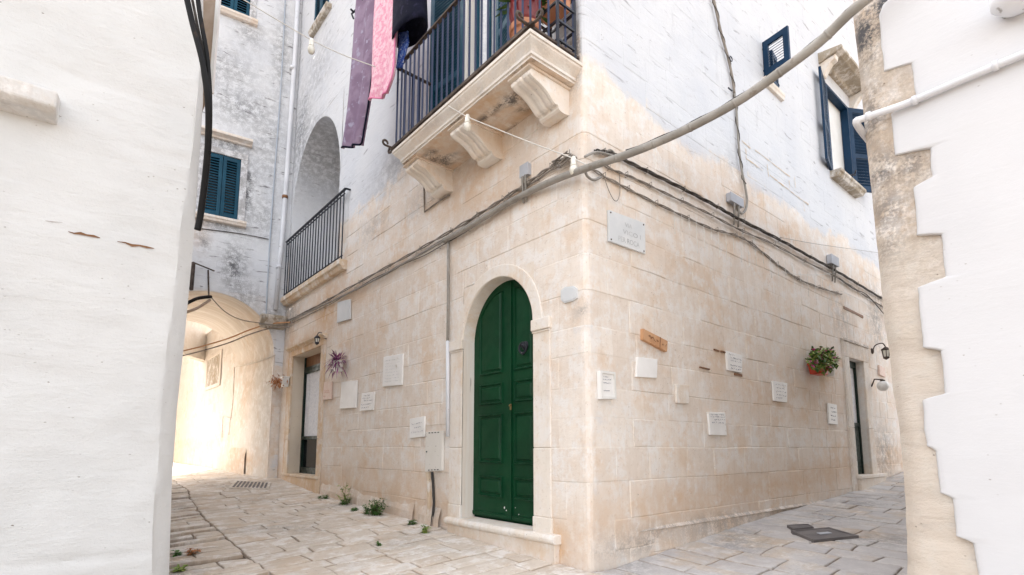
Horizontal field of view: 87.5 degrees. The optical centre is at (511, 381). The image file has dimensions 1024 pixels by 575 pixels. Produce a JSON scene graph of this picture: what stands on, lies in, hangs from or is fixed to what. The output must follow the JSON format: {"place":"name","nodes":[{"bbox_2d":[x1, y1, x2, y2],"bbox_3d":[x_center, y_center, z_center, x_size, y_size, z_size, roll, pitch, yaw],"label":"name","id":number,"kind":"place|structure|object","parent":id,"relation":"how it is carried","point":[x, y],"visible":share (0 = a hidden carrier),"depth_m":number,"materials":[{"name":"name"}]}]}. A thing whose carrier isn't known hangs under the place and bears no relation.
{"place":"outdoors","nodes":[
{"label":"outdoors","id":0,"kind":"place"},
{"bbox_2d":[169,455,604,574],"bbox_3d":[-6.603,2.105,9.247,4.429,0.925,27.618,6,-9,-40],"label":"lane paving","id":1,"kind":"structure","parent":0,"point":[281,527],"depth_m":5.32,"materials":[{"name":"stone"}]},
{"bbox_2d":[0,0,220,574],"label":"foreground house","id":2,"kind":"structure","parent":1,"relation":"on","point":[102,104],"depth_m":3.05,"materials":[{"name":"white paint"}]},
{"bbox_2d":[184,0,212,230],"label":"black cable loop","id":3,"kind":"object","parent":2,"relation":"attached to","point":[201,45],"visible":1,"depth_m":3.02,"materials":[{"name":"black rubber"}]},
{"bbox_2d":[244,0,375,66],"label":"festoon string","id":4,"kind":"object","parent":2,"relation":"attached to","point":[311,49],"visible":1,"depth_m":5.47,"materials":[{"name":"plastic"}]},
{"bbox_2d":[170,550,181,556],"bbox_3d":[-3.009,1.540,4.807,0.115,0.068,0.125,-5,-8,33],"label":"weed","id":5,"kind":"object","parent":1,"relation":"on","point":[176,553],"visible":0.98,"depth_m":4.80,"materials":[{"name":"green plant"}]},
{"bbox_2d":[170,564,187,571],"bbox_3d":[-2.677,1.503,4.314,0.126,0.067,0.172,0,-7,0],"label":"weed","id":6,"kind":"object","parent":1,"relation":"on","point":[177,568],"visible":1,"depth_m":4.29,"materials":[{"name":"green plant"}]},
{"bbox_2d":[183,548,200,555],"bbox_3d":[-2.882,1.531,4.825,0.144,0.076,0.176,0,-7,0],"label":"weed","id":7,"kind":"object","parent":1,"relation":"on","point":[194,551],"visible":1,"depth_m":4.80,"materials":[{"name":"orange plant"}]},
{"bbox_2d":[173,0,303,477],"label":"house over passage","id":8,"kind":"structure","parent":1,"relation":"on","point":[245,101],"depth_m":10.73,"materials":[{"name":"paint"}]},
{"bbox_2d":[187,299,210,312],"bbox_3d":[-5.619,-1.330,9.533,0.063,0.455,0.650,-1,-7,12],"label":"cable","id":9,"kind":"object","parent":8,"relation":"attached to","point":[199,306],"visible":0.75,"depth_m":9.56,"materials":[{"name":"brown rubber"}]},
{"bbox_2d":[189,262,214,294],"bbox_3d":[-5.693,-1.881,9.772,0.171,0.562,0.443,-3,-8,24],"label":"cable bracket","id":10,"kind":"object","parent":8,"relation":"attached to","point":[191,285],"visible":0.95,"depth_m":9.67,"materials":[{"name":"metal"}]},
{"bbox_2d":[188,295,211,304],"bbox_3d":[-5.622,-1.426,9.542,0.062,0.412,0.668,-2,-7,13],"label":"cable","id":11,"kind":"object","parent":10,"relation":"attached to","point":[199,298],"visible":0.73,"depth_m":9.59,"materials":[{"name":"black rubber"}]},
{"bbox_2d":[204,349,222,390],"bbox_3d":[-8.148,-0.284,14.595,0.030,0.954,1.825,6,-9,-40],"label":"wall plaque","id":12,"kind":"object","parent":8,"relation":"in","point":[213,364],"depth_m":14.53,"materials":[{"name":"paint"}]},
{"bbox_2d":[195,125,252,228],"bbox_3d":[-5.550,-3.885,10.246,0.952,1.799,0.330,5,-8,-33],"label":"window","id":13,"kind":"structure","parent":8,"relation":"in","point":[227,183],"depth_m":10.28,"materials":[{"name":"teal paint"}]},
{"bbox_2d":[201,228,266,238],"bbox_3d":[-5.308,-2.826,10.254,1.186,0.071,0.014,5,-8,-33],"label":"conduit","id":14,"kind":"object","parent":8,"relation":"attached to","point":[233,232],"visible":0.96,"depth_m":10.24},
{"bbox_2d":[212,298,259,322],"bbox_3d":[-5.128,-1.334,10.090,0.984,0.400,0.091,5,-8,-32],"label":"cable","id":15,"kind":"object","parent":8,"relation":"attached to","point":[231,315],"visible":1,"depth_m":9.97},
{"bbox_2d":[183,326,289,355],"bbox_3d":[-5.304,-0.730,10.202,2.168,0.669,0.262,0,-7,-3],"label":"cable","id":16,"kind":"object","parent":8,"relation":"attached to","point":[237,339],"visible":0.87,"depth_m":10.26,"materials":[{"name":"brown rubber"}]},
{"bbox_2d":[183,322,290,350],"bbox_3d":[-5.304,-0.820,10.213,2.169,0.671,0.264,0,-7,-3],"label":"cable","id":17,"kind":"object","parent":8,"relation":"attached to","point":[232,336],"visible":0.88,"depth_m":10.26,"materials":[{"name":"black rubber"}]},
{"bbox_2d":[220,0,257,26],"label":"window","id":18,"kind":"structure","parent":8,"relation":"in","point":[240,10],"depth_m":10.75,"materials":[{"name":"teal paint"}]},
{"bbox_2d":[221,355,275,437],"bbox_3d":[-5.854,0.367,11.752,0.022,1.672,4.054,6,-9,-40],"label":"passage pipe","id":19,"kind":"object","parent":8,"relation":"attached to","point":[233,392],"visible":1,"depth_m":12.61,"materials":[{"name":"metal"}]},
{"bbox_2d":[259,313,286,329],"bbox_3d":[-4.629,-1.162,10.380,0.460,0.261,0.214,5,-8,-33],"label":"stone bracket","id":20,"kind":"object","parent":8,"relation":"attached to","point":[268,318],"visible":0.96,"depth_m":10.34,"materials":[{"name":"beige stone"}]},
{"bbox_2d":[265,0,285,313],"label":"conduit","id":21,"kind":"object","parent":8,"relation":"attached to","point":[275,158],"visible":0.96,"depth_m":10.79,"materials":[{"name":"white metal"}]},
{"bbox_2d":[268,374,289,390],"bbox_3d":[-4.549,0.000,10.263,0.281,0.421,1.464,6,-9,-38],"label":"wall planter","id":22,"kind":"object","parent":8,"relation":"attached to","point":[282,381],"visible":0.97,"depth_m":9.94,"materials":[{"name":"white ceramic"}]},
{"bbox_2d":[273,0,299,309],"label":"rain pipe","id":23,"kind":"object","parent":8,"relation":"attached to","point":[293,66],"visible":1,"depth_m":10.87,"materials":[{"name":"white metal"}]},
{"bbox_2d":[229,480,270,489],"bbox_3d":[-4.526,1.810,9.288,0.620,0.138,1.240,3,-8,-21],"label":"drain grate","id":24,"kind":"object","parent":1,"relation":"on","point":[235,484],"visible":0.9,"depth_m":9.15,"materials":[{"name":"stone"}]},
{"bbox_2d":[336,483,350,502],"bbox_3d":[-2.328,1.569,7.513,0.289,0.309,0.367,-1,-7,9],"label":"weed","id":25,"kind":"object","parent":1,"relation":"on","point":[344,493],"visible":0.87,"depth_m":7.45,"materials":[{"name":"green plant"}]},
{"bbox_2d":[339,498,350,504],"bbox_3d":[-2.307,1.673,7.409,0.171,0.104,0.230,0,-7,0],"label":"weed","id":26,"kind":"object","parent":1,"relation":"on","point":[343,502],"visible":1,"depth_m":7.37,"materials":[{"name":"green plant"}]},
{"bbox_2d":[364,506,369,514],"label":"weed","id":27,"kind":"object","parent":1,"relation":"on","point":[367,510],"visible":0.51,"depth_m":6.68,"materials":[{"name":"green plant"}]},
{"bbox_2d":[362,498,387,515],"bbox_3d":[-1.688,1.545,6.587,0.292,0.220,0.337,6,-10,-42],"label":"weed","id":28,"kind":"object","parent":1,"relation":"on","point":[374,510],"visible":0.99,"depth_m":6.57,"materials":[{"name":"green plant"}]},
{"bbox_2d":[407,519,417,524],"bbox_3d":[-1.117,1.579,5.965,0.142,0.073,0.135,0,-7,0],"label":"weed","id":29,"kind":"object","parent":1,"relation":"on","point":[411,522],"visible":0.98,"depth_m":5.96,"materials":[{"name":"green plant"}]},
{"bbox_2d":[421,524,431,532],"bbox_3d":[-0.910,1.532,5.557,0.143,0.096,0.103,-5,-9,34],"label":"weed","id":30,"kind":"object","parent":1,"relation":"on","point":[424,529],"visible":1,"depth_m":5.54,"materials":[{"name":"green plant"}]},
{"bbox_2d":[277,0,903,572],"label":"corner house","id":31,"kind":"structure","parent":1,"relation":"on","point":[551,458],"depth_m":5.92,"materials":[{"name":"stone"}]},
{"bbox_2d":[299,353,338,473],"bbox_3d":[-3.354,0.571,9.545,0.318,2.356,2.033,6,-9,-40],"label":"door","id":32,"kind":"structure","parent":31,"relation":"in","point":[309,438],"depth_m":9.76,"materials":[{"name":"white paint"}]},
{"bbox_2d":[308,0,331,37],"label":"window","id":33,"kind":"structure","parent":31,"relation":"in","point":[322,8],"depth_m":10.32,"materials":[{"name":"stone"}]},
{"bbox_2d":[314,332,326,344],"bbox_3d":[-3.144,-0.695,8.764,0.104,0.223,0.200,-7,-10,43],"label":"wall lantern","id":34,"kind":"object","parent":31,"relation":"attached to","point":[317,338],"depth_m":8.70,"materials":[{"name":"black metal"}]},
{"bbox_2d":[323,381,332,399],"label":"wall plaque","id":35,"kind":"object","parent":31,"relation":"attached to","point":[327,390],"depth_m":8.51,"materials":[{"name":"beige stone"}]},
{"bbox_2d":[322,350,348,378],"bbox_3d":[-2.652,-0.238,8.094,0.503,0.474,0.471,0,-7,0],"label":"wall planter","id":36,"kind":"object","parent":31,"relation":"attached to","point":[337,365],"visible":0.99,"depth_m":8.06,"materials":[{"name":"white ceramic"}]},
{"bbox_2d":[337,299,350,322],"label":"wall plaque","id":37,"kind":"object","parent":31,"relation":"attached to","point":[344,310],"depth_m":8.27,"materials":[{"name":"grey stone"}]},
{"bbox_2d":[340,380,357,408],"bbox_3d":[-2.412,0.193,7.906,0.022,0.421,0.579,6,-9,-40],"label":"wall plaque","id":38,"kind":"object","parent":31,"relation":"attached to","point":[349,393],"depth_m":7.87,"materials":[{"name":"white stone"}]},
{"bbox_2d":[259,241,441,325],"bbox_3d":[-2.466,-1.365,8.133,0.488,0.109,6.381,7,-10,-43],"label":"cable","id":39,"kind":"object","parent":31,"relation":"attached to","point":[412,258],"visible":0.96,"depth_m":7.56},
{"bbox_2d":[360,392,375,410],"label":"wall plaque","id":40,"kind":"object","parent":31,"relation":"attached to","point":[367,401],"depth_m":7.36,"materials":[{"name":"white stone"}]},
{"bbox_2d":[382,354,403,386],"bbox_3d":[-1.532,-0.141,6.888,0.026,0.419,0.535,6,-9,-40],"label":"wall plaque","id":41,"kind":"object","parent":31,"relation":"attached to","point":[393,369],"depth_m":6.86,"materials":[{"name":"white stone"}]},
{"bbox_2d":[396,31,408,68],"bbox_3d":[-1.243,-3.809,6.103,0.045,0.462,0.258,6,-10,-42],"label":"hanging rag","id":42,"kind":"object","parent":31,"relation":"hanging from","point":[403,41],"visible":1,"depth_m":6.10,"materials":[{"name":"blue fabric"}]},
{"bbox_2d":[392,0,427,47],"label":"hanging garment","id":43,"kind":"object","parent":31,"relation":"hanging from","point":[411,16],"visible":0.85,"depth_m":5.93,"materials":[{"name":"black fabric"}]},
{"bbox_2d":[363,230,468,284],"bbox_3d":[-1.206,-1.563,6.663,0.031,0.153,4.705,6,-9,-40],"label":"cable bundle","id":44,"kind":"object","parent":31,"relation":"attached to","point":[419,257],"visible":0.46,"depth_m":6.47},
{"bbox_2d":[410,416,425,437],"bbox_3d":[-1.115,0.542,6.301,0.026,0.250,0.342,6,-9,-40],"label":"wall plaque","id":45,"kind":"object","parent":31,"relation":"attached to","point":[417,426],"depth_m":6.27,"materials":[{"name":"white stone"}]},
{"bbox_2d":[287,165,561,324],"bbox_3d":[-1.939,-1.491,7.524,0.035,0.212,7.563,6,-9,-40],"label":"cable bundle","id":46,"kind":"object","parent":31,"relation":"attached to","point":[447,234],"visible":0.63,"depth_m":5.64,"materials":[{"name":"grey rubber"}]},
{"bbox_2d":[287,155,576,321],"bbox_3d":[-1.908,-1.554,7.487,0.041,0.156,7.640,6,-9,-40],"label":"cable bundle","id":47,"kind":"object","parent":31,"relation":"attached to","point":[540,173],"visible":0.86,"depth_m":6.16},
{"bbox_2d":[425,431,444,471],"bbox_3d":[-0.866,0.783,5.959,0.044,0.453,0.348,6,-9,-40],"label":"meter cabinet","id":48,"kind":"object","parent":31,"relation":"attached to","point":[434,451],"visible":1,"depth_m":5.93,"materials":[{"name":"paint"}]},
{"bbox_2d":[423,187,449,212],"bbox_3d":[-0.912,-2.278,6.412,0.019,0.351,0.593,6,-9,-40],"label":"cable","id":49,"kind":"object","parent":31,"relation":"attached to","point":[433,204],"visible":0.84,"depth_m":6.53,"materials":[{"name":"grey plastic"}]},
{"bbox_2d":[446,241,449,436],"bbox_3d":[-0.707,-0.497,5.910,0.042,2.204,0.092,6,-9,-40],"label":"wall conduit","id":50,"kind":"object","parent":31,"relation":"attached to","point":[448,356],"depth_m":5.87,"materials":[{"name":"white plastic"}]},
{"bbox_2d":[429,0,509,111],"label":"balcony doorway","id":51,"kind":"structure","parent":31,"relation":"in","point":[438,7],"depth_m":6.23,"materials":[{"name":"wood"}]},
{"bbox_2d":[472,280,533,525],"bbox_3d":[-0.042,0.153,5.334,0.152,2.471,1.212,6,-9,-40],"label":"door","id":52,"kind":"structure","parent":31,"relation":"in","point":[503,475],"depth_m":5.34,"materials":[{"name":"green paint"}]},
{"bbox_2d":[448,106,584,174],"bbox_3d":[-0.008,-2.206,4.790,1.396,1.020,0.112,-3,-8,26],"label":"festoon string","id":53,"kind":"object","parent":31,"relation":"attached to","point":[467,128],"visible":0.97,"depth_m":4.70,"materials":[{"name":"plastic"}]},
{"bbox_2d":[495,0,546,38],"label":"flower pot","id":54,"kind":"object","parent":31,"relation":"on","point":[535,5],"visible":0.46,"depth_m":4.58,"materials":[{"name":"ceramic"}]},
{"bbox_2d":[519,161,530,202],"bbox_3d":[0.126,-1.887,5.089,0.060,0.373,0.122,6,-9,-40],"label":"junction box","id":55,"kind":"object","parent":31,"relation":"attached to","point":[525,170],"visible":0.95,"depth_m":5.08,"materials":[{"name":"grey plastic"}]},
{"bbox_2d":[541,0,576,58],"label":"plant rack","id":56,"kind":"object","parent":31,"relation":"on","point":[557,7],"visible":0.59,"depth_m":4.68,"materials":[{"name":"black metal"}]},
{"bbox_2d":[551,149,572,169],"bbox_3d":[0.433,-1.920,4.659,0.068,0.106,0.259,6,-9,-40],"label":"cable tangle","id":57,"kind":"object","parent":31,"relation":"attached to","point":[562,161],"visible":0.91,"depth_m":4.64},
{"bbox_2d":[561,286,577,302],"bbox_3d":[0.488,-0.742,4.549,0.030,0.140,0.188,6,-9,-40],"label":"house number tile","id":58,"kind":"object","parent":31,"relation":"attached to","point":[569,294],"visible":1,"depth_m":4.53,"materials":[{"name":"white ceramic"}]},
{"bbox_2d":[584,172,601,180],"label":"cable","id":59,"kind":"object","parent":31,"relation":"attached to","point":[590,178],"visible":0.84,"depth_m":4.51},
{"bbox_2d":[584,149,614,157],"bbox_3d":[0.764,-1.957,4.621,0.443,0.223,0.022,6,-10,-42],"label":"cable loop","id":60,"kind":"object","parent":31,"relation":"attached to","point":[596,152],"visible":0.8,"depth_m":4.61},
{"bbox_2d":[597,370,616,398],"bbox_3d":[0.782,0.035,4.417,0.187,0.235,0.049,6,-9,-40],"label":"wall plaque","id":61,"kind":"object","parent":31,"relation":"attached to","point":[606,384],"depth_m":4.39,"materials":[{"name":"white stone"}]},
{"bbox_2d":[603,173,619,200],"bbox_3d":[0.882,-1.753,4.733,0.237,0.314,0.005,6,-9,-40],"label":"wire","id":62,"kind":"object","parent":31,"relation":"attached to","point":[608,189],"visible":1,"depth_m":4.72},
{"bbox_2d":[607,210,645,253],"bbox_3d":[1.037,-1.345,4.818,0.525,0.306,0.029,6,-9,-40],"label":"street sign","id":63,"kind":"object","parent":31,"relation":"attached to","point":[625,232],"visible":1,"depth_m":4.79,"materials":[{"name":"grey stone"}]},
{"bbox_2d":[635,357,656,377],"bbox_3d":[1.208,-0.121,4.815,0.322,0.191,0.022,6,-9,-40],"label":"wall plaque","id":64,"kind":"object","parent":31,"relation":"attached to","point":[646,368],"depth_m":4.80,"materials":[{"name":"white stone"}]},
{"bbox_2d":[640,329,667,351],"bbox_3d":[1.309,-0.374,4.918,0.378,0.169,0.042,6,-9,-40],"label":"wooden sign","id":65,"kind":"object","parent":31,"relation":"attached to","point":[653,340],"visible":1,"depth_m":4.89,"materials":[{"name":"orange wood"}]},
{"bbox_2d":[442,0,872,242],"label":"overhead conduit","id":66,"kind":"object","parent":31,"relation":"attached to","point":[833,28],"visible":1,"depth_m":3.82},
{"bbox_2d":[675,384,688,403],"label":"wall plaque","id":67,"kind":"object","parent":31,"relation":"attached to","point":[681,393],"depth_m":5.12,"materials":[{"name":"stone"}]},
{"bbox_2d":[706,412,726,434],"bbox_3d":[2.108,0.434,5.503,0.349,0.237,0.027,6,-9,-40],"label":"wall plaque","id":68,"kind":"object","parent":31,"relation":"attached to","point":[716,421],"depth_m":5.48,"materials":[{"name":"white stone"}]},
{"bbox_2d":[592,169,841,294],"bbox_3d":[2.875,-1.565,6.389,5.728,0.223,0.038,6,-9,-40],"label":"cable bundle","id":69,"kind":"object","parent":31,"relation":"attached to","point":[680,214],"visible":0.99,"depth_m":5.66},
{"bbox_2d":[674,215,830,298],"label":"icicle lights","id":70,"kind":"object","parent":69,"relation":"hanging from","point":[741,254],"visible":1,"depth_m":6.06},
{"bbox_2d":[712,0,747,214],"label":"riser cable","id":71,"kind":"object","parent":31,"relation":"attached to","point":[731,90],"visible":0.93,"depth_m":6.39,"materials":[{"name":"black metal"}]},
{"bbox_2d":[725,351,741,372],"bbox_3d":[2.433,-0.211,5.858,0.347,0.211,0.026,6,-9,-40],"label":"wall plaque","id":72,"kind":"object","parent":31,"relation":"attached to","point":[733,362],"depth_m":5.83,"materials":[{"name":"white stone"}]},
{"bbox_2d":[726,191,743,226],"bbox_3d":[2.581,-1.970,6.182,0.300,0.358,0.062,6,-9,-40],"label":"junction box","id":73,"kind":"object","parent":31,"relation":"attached to","point":[733,199],"visible":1,"depth_m":6.14,"materials":[{"name":"grey plastic"}]},
{"bbox_2d":[594,148,881,298],"bbox_3d":[3.741,-1.736,7.126,7.912,0.173,0.043,6,-9,-40],"label":"cable bundle","id":74,"kind":"object","parent":31,"relation":"attached to","point":[668,181],"visible":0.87,"depth_m":6.02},
{"bbox_2d":[604,165,882,307],"bbox_3d":[3.752,-1.647,7.133,7.867,0.179,0.036,6,-9,-40],"label":"cable bundle","id":75,"kind":"object","parent":31,"relation":"attached to","point":[682,201],"visible":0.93,"depth_m":5.94,"materials":[{"name":"grey rubber"}]},
{"bbox_2d":[762,25,790,101],"bbox_3d":[3.494,-4.234,7.252,0.417,0.625,0.704,-3,-8,20],"label":"window","id":76,"kind":"structure","parent":31,"relation":"in","point":[770,63],"depth_m":7.10,"materials":[{"name":"wood"}]},
{"bbox_2d":[771,381,786,401],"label":"wall plaque","id":77,"kind":"object","parent":31,"relation":"attached to","point":[779,391],"depth_m":6.49,"materials":[{"name":"white stone"}]},
{"bbox_2d":[805,346,839,375],"bbox_3d":[4.189,-0.285,7.184,0.344,0.485,1.618,-7,-10,44],"label":"wall planter","id":78,"kind":"object","parent":31,"relation":"attached to","point":[825,361],"visible":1,"depth_m":7.00,"materials":[{"name":"red plastic"}]},
{"bbox_2d":[781,237,877,252],"bbox_3d":[5.212,-2.111,8.412,4.476,0.849,0.016,6,-9,-39],"label":"wire","id":79,"kind":"object","parent":31,"relation":"attached to","point":[827,245],"visible":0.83,"depth_m":7.94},
{"bbox_2d":[826,369,834,376],"bbox_3d":[4.441,-0.120,7.473,0.136,0.100,0.140,6,-9,-38],"label":"wall pot","id":80,"kind":"object","parent":31,"relation":"attached to","point":[831,374],"depth_m":7.42,"materials":[{"name":"white ceramic"}]},
{"bbox_2d":[827,403,837,424],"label":"wall plaque","id":81,"kind":"object","parent":31,"relation":"attached to","point":[832,413],"depth_m":7.50,"materials":[{"name":"white stone"}]},
{"bbox_2d":[826,254,838,282],"bbox_3d":[4.828,-1.689,8.040,0.294,0.393,0.072,6,-9,-40],"label":"junction box","id":82,"kind":"object","parent":31,"relation":"attached to","point":[832,260],"visible":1,"depth_m":7.99,"materials":[{"name":"grey plastic"}]},
{"bbox_2d":[818,44,871,197],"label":"window","id":83,"kind":"structure","parent":31,"relation":"in","point":[846,156],"depth_m":9.04,"materials":[{"name":"wood"}]},
{"bbox_2d":[830,361,863,473],"bbox_3d":[5.205,0.568,8.415,1.233,1.981,0.330,6,-9,-40],"label":"door","id":84,"kind":"structure","parent":31,"relation":"in","point":[853,375],"depth_m":8.47,"materials":[{"name":"green paint"}]},
{"bbox_2d":[847,321,857,468],"bbox_3d":[5.060,0.157,7.982,0.171,2.275,0.020,6,-9,-40],"label":"conduit","id":85,"kind":"object","parent":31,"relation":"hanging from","point":[849,387],"visible":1,"depth_m":7.97,"materials":[{"name":"grey plastic"}]},
{"bbox_2d":[839,278,883,313],"bbox_3d":[5.856,-1.351,8.876,2.248,0.283,0.014,6,-9,-40],"label":"cable","id":86,"kind":"object","parent":31,"relation":"attached to","point":[862,292],"visible":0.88,"depth_m":8.83,"materials":[{"name":"grey rubber"}]},
{"bbox_2d":[871,379,888,390],"bbox_3d":[5.975,0.053,8.671,0.168,0.211,0.237,2,-7,-13],"label":"globe lamp","id":87,"kind":"object","parent":31,"relation":"attached to","point":[882,384],"visible":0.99,"depth_m":8.59,"materials":[{"name":"white glass"}]},
{"bbox_2d":[871,343,889,359],"bbox_3d":[6.088,-0.491,8.826,0.136,0.291,0.278,5,-9,-35],"label":"wall lantern","id":88,"kind":"object","parent":31,"relation":"attached to","point":[885,352],"depth_m":8.75,"materials":[{"name":"metal"}]},
{"bbox_2d":[877,365,885,376],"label":"wall plaque","id":89,"kind":"object","parent":31,"relation":"attached to","point":[881,370],"depth_m":9.06,"materials":[{"name":"stone"}]},
{"bbox_2d":[853,0,1023,574],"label":"quoined house","id":90,"kind":"structure","parent":1,"relation":"on","point":[946,170],"depth_m":2.86,"materials":[{"name":"paint"}]},
{"bbox_2d":[852,50,1023,142],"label":"wall pipe","id":91,"kind":"object","parent":90,"relation":"attached to","point":[993,66],"depth_m":2.95,"materials":[{"name":"white plastic"}]},
{"bbox_2d":[990,0,1023,18],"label":"wall lamp","id":92,"kind":"object","parent":90,"relation":"attached to","point":[1004,9],"visible":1,"depth_m":2.69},
{"bbox_2d":[594,472,906,574],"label":"side street paving","id":93,"kind":"structure","parent":0,"point":[873,517],"depth_m":4.72,"materials":[{"name":"stone"}]},
{"bbox_2d":[787,524,813,529],"bbox_3d":[2.894,1.479,5.363,0.310,0.073,0.176,1,-7,-10],"label":"access cover","id":94,"kind":"object","parent":93,"relation":"on","point":[798,526],"visible":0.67,"depth_m":5.37,"materials":[{"name":"metal"}]},
{"bbox_2d":[791,527,858,542],"bbox_3d":[2.930,1.464,5.063,0.527,0.098,0.374,2,-7,-14],"label":"manhole cover","id":95,"kind":"object","parent":93,"relation":"on","point":[816,535],"visible":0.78,"depth_m":5.02,"materials":[{"name":"metal"}]},
{"bbox_3d":[-1.526,-5.339,6.833,1.356,0.705,1.030,0,-7,0],"label":"drying bracket","id":96,"kind":"object","parent":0,"visible":0},
{"bbox_2d":[341,0,374,148],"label":"hanging towel","id":97,"kind":"object","parent":96,"relation":"hanging from","point":[358,111],"visible":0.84,"depth_m":6.96,"materials":[{"name":"purple fabric"}]},
{"bbox_2d":[368,0,397,100],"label":"hanging blanket","id":98,"kind":"object","parent":96,"relation":"hanging from","point":[384,51],"visible":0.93,"depth_m":6.33,"materials":[{"name":"pink fabric"}]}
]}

